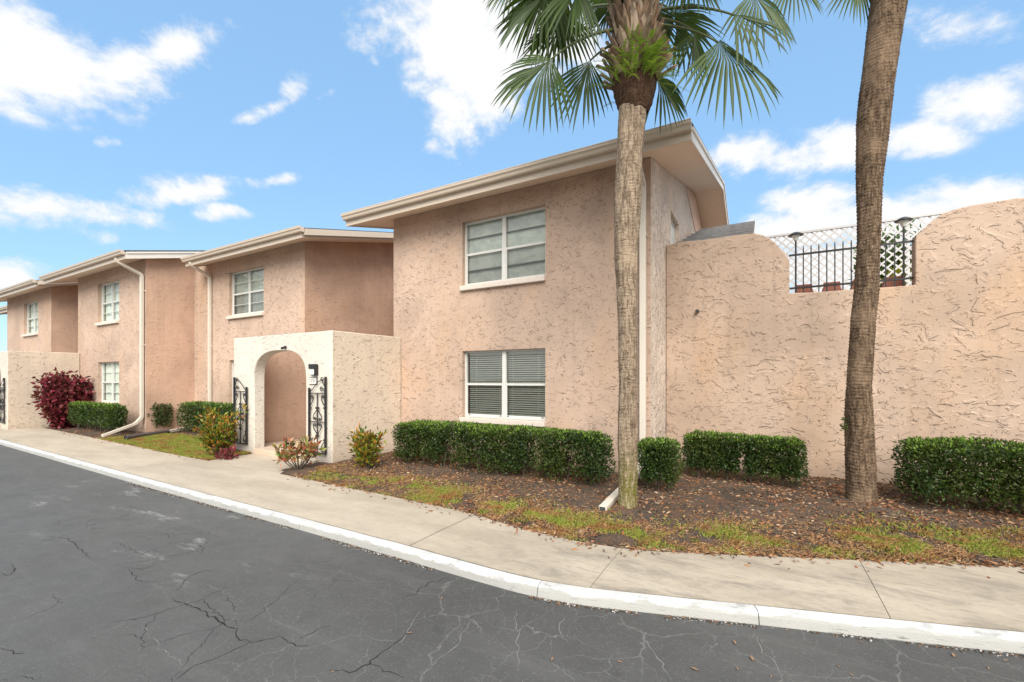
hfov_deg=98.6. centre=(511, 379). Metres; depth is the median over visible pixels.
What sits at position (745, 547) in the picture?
dead grass
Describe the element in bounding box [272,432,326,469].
croton
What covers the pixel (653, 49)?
fern
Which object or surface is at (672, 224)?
window
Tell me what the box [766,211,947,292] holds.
lattice screen
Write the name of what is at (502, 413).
window
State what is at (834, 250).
iron fence
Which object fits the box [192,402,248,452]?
croton
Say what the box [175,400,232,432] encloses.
hedge
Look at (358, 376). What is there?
entry portico
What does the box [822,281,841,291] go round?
planter
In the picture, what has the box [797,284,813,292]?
planter
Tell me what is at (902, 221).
post lamp
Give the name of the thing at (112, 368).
window
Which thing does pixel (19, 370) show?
entry portico
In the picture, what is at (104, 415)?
hedge
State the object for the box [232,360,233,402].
window
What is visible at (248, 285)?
window
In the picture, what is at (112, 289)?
window
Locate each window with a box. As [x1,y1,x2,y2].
[21,301,37,336]
[95,281,118,325]
[97,362,118,403]
[226,267,263,319]
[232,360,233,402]
[459,207,545,290]
[459,348,545,426]
[671,219,674,243]
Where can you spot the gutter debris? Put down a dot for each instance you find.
(816, 632)
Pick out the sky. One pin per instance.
(125, 124)
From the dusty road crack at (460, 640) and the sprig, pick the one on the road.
the dusty road crack at (460, 640)
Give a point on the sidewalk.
(969, 595)
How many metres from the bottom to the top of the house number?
0.135 m
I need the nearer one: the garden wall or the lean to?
the garden wall
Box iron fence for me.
[789,235,913,292]
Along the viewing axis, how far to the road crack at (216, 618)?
2.96 m
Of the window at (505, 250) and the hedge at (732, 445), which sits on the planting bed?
the hedge at (732, 445)
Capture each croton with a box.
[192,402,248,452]
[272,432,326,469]
[346,422,386,467]
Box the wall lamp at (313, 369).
[308,364,317,374]
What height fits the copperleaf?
2.194 m
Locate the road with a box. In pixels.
[0,445,1023,681]
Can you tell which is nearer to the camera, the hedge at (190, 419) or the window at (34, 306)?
the hedge at (190, 419)
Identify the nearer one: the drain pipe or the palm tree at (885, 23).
the palm tree at (885, 23)
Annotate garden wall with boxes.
[666,198,1023,491]
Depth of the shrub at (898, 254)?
9.14 m
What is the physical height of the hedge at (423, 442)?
0.889 m
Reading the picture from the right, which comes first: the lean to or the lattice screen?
the lattice screen
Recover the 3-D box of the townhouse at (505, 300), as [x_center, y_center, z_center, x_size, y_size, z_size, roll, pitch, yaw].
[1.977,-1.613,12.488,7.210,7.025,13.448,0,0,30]
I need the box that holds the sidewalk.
[0,427,1023,631]
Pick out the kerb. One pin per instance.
(948, 635)
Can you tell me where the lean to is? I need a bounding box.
[678,221,755,242]
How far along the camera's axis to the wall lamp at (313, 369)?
8.31 m
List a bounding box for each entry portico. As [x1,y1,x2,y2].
[0,351,79,429]
[233,330,400,462]
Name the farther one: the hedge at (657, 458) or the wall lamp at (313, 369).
the wall lamp at (313, 369)
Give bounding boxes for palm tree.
[483,0,823,508]
[818,0,907,502]
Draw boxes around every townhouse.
[0,279,77,352]
[0,305,6,314]
[38,249,206,436]
[180,225,393,424]
[341,118,728,510]
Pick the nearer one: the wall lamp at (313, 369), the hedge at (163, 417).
the wall lamp at (313, 369)
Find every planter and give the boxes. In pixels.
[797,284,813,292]
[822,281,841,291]
[880,276,905,287]
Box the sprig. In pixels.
[839,417,849,430]
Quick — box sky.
[0,0,1023,351]
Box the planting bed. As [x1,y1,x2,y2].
[45,424,1023,566]
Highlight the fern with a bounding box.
[585,23,684,109]
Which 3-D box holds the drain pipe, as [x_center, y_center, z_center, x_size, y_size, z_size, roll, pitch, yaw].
[-9.994,1.511,12.670,0.146,0.153,2.359,0,0,5]
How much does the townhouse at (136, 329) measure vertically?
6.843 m
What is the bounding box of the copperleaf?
[26,367,94,428]
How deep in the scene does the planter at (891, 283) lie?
6.84 m
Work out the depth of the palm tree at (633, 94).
5.29 m
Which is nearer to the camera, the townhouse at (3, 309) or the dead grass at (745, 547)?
the dead grass at (745, 547)
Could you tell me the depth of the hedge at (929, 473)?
5.18 m
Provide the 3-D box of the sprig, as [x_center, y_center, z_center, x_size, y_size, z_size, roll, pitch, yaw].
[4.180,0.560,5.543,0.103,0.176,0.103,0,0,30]
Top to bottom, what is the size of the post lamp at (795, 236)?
1.050 m
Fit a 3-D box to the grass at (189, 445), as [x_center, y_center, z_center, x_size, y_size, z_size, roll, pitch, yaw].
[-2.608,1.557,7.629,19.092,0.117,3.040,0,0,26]
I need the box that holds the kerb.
[0,439,1023,653]
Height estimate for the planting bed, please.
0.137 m
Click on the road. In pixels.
(70, 611)
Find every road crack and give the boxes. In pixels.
[1,536,443,678]
[141,585,781,678]
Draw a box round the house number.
[309,377,317,383]
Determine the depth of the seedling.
8.79 m
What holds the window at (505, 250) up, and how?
in the townhouse at (505, 300)
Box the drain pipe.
[124,425,196,438]
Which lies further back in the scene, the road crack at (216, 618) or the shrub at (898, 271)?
the shrub at (898, 271)
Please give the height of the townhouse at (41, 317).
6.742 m
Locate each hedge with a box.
[66,401,127,433]
[147,402,173,428]
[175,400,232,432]
[391,418,616,484]
[637,436,684,490]
[680,429,809,485]
[889,435,1023,513]
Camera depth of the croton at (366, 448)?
7.76 m
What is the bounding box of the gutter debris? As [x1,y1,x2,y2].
[125,482,1023,658]
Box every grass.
[98,432,1023,563]
[288,459,1023,565]
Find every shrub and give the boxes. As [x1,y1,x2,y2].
[848,218,923,286]
[880,261,911,284]
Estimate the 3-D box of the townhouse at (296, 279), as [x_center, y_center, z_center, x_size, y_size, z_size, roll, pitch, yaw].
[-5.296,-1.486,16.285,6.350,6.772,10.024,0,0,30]
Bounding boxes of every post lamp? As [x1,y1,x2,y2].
[788,232,803,292]
[894,217,912,285]
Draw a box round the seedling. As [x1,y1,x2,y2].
[207,442,240,459]

